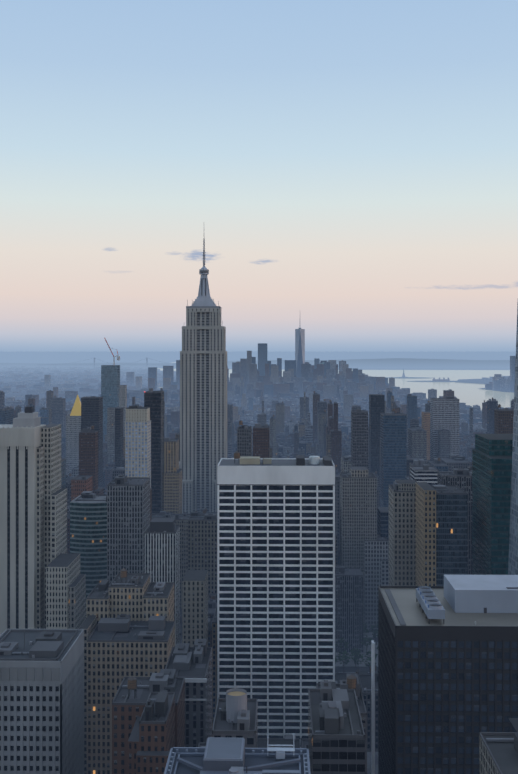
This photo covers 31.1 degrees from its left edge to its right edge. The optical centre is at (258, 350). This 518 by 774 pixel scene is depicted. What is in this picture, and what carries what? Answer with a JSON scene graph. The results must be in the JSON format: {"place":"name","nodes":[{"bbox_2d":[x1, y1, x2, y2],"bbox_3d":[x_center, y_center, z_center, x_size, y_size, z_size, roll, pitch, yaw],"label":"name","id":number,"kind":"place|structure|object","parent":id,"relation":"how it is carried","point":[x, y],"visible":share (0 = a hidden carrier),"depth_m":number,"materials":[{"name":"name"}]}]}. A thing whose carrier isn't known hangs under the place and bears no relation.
{"place":"outdoors","nodes":[
{"label":"outdoors","id":0,"kind":"place"},
{"bbox_2d":[0,355,227,399],"bbox_3d":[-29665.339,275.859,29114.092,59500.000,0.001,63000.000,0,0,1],"label":"brooklyn ground","id":1,"kind":"structure","parent":0,"point":[74,358],"depth_m":26502.72,"materials":[{"name":"grey"}]},
{"bbox_2d":[0,358,509,367],"bbox_3d":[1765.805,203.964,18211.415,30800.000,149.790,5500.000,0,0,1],"label":"staten island hills","id":2,"kind":"structure","parent":0,"point":[399,362],"depth_m":15962.82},
{"bbox_2d":[0,356,515,401],"bbox_3d":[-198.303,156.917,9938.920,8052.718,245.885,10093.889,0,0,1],"label":"distant buildings","id":3,"kind":"structure","parent":0,"point":[499,382],"depth_m":7764.45,"materials":[{"name":"grey concrete"}]},
{"bbox_2d":[0,351,515,369],"bbox_3d":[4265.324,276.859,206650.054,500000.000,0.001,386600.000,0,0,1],"label":"distant land","id":4,"kind":"structure","parent":0,"point":[347,355],"depth_m":70055.77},
{"bbox_2d":[0,0,517,350],"label":"sky","id":5,"kind":"structure","parent":0,"point":[346,171],"materials":[{"name":"blue"}]},
{"bbox_2d":[238,396,377,671],"bbox_3d":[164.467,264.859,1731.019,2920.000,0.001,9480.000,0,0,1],"label":"ground","id":6,"kind":"structure","parent":0,"point":[346,669],"depth_m":776.00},
{"bbox_2d":[179,238,226,513],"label":"skyscraper","id":7,"kind":"structure","parent":6,"relation":"on","point":[203,402],"depth_m":1268.37,"materials":[{"name":"grey stone"}]},
{"bbox_2d":[73,328,425,402],"bbox_3d":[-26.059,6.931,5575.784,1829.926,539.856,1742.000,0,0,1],"label":"distant skyscrapers","id":8,"kind":"structure","parent":6,"relation":"on","point":[300,374],"depth_m":5277.81,"materials":[{"name":"grey concrete"}]},
{"bbox_2d":[0,388,513,490],"bbox_3d":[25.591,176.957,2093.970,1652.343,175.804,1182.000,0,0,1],"label":"city buildings","id":9,"kind":"structure","parent":6,"relation":"on","point":[293,439],"depth_m":2076.06,"materials":[{"name":"grey concrete"}]},
{"bbox_2d":[5,385,510,434],"bbox_3d":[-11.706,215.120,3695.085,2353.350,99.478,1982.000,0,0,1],"label":"distant buildings","id":10,"kind":"structure","parent":6,"relation":"on","point":[248,411],"depth_m":3903.93,"materials":[{"name":"grey concrete"}]},
{"bbox_2d":[0,303,517,773],"bbox_3d":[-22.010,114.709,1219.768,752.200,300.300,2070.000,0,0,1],"label":"city buildings","id":11,"kind":"structure","parent":6,"relation":"on","point":[103,670],"depth_m":545.49,"materials":[{"name":"grey concrete"}]},
{"bbox_2d":[70,395,80,415],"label":"pyramidal roof","id":12,"kind":"structure","parent":11,"relation":"on","point":[76,410],"depth_m":1833.20,"materials":[{"name":"orange metal"}]},
{"bbox_2d":[61,404,517,773],"bbox_3d":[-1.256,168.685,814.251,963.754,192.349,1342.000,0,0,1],"label":"city buildings","id":13,"kind":"structure","parent":6,"relation":"on","point":[498,752],"depth_m":815.73,"materials":[{"name":"grey concrete"}]},
{"bbox_2d":[335,623,377,672],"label":"trees","id":14,"kind":"object","parent":6,"relation":"on","point":[355,653],"visible":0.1,"depth_m":777.59,"materials":[{"name":"green plant"}]},
{"bbox_2d":[335,632,377,672],"bbox_3d":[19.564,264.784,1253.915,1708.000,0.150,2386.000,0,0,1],"label":"streets and pavements","id":15,"kind":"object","parent":6,"relation":"on","point":[352,664],"depth_m":796.91,"materials":[{"name":"grey asphalt"}]},
{"bbox_2d":[157,355,513,409],"bbox_3d":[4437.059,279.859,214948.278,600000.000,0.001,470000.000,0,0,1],"label":"sea","id":16,"kind":"structure","parent":0,"point":[471,394],"depth_m":7959.69,"materials":[{"name":"blue liquid"}]},
{"bbox_2d":[407,381,455,381],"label":"ellis island ground","id":17,"kind":"structure","parent":0,"point":[431,381],"depth_m":8402.96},
{"bbox_2d":[456,379,513,392],"bbox_3d":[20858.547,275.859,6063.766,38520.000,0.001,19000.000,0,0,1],"label":"jersey ground","id":18,"kind":"structure","parent":0,"point":[477,381],"depth_m":8357.52,"materials":[{"name":"grey"}]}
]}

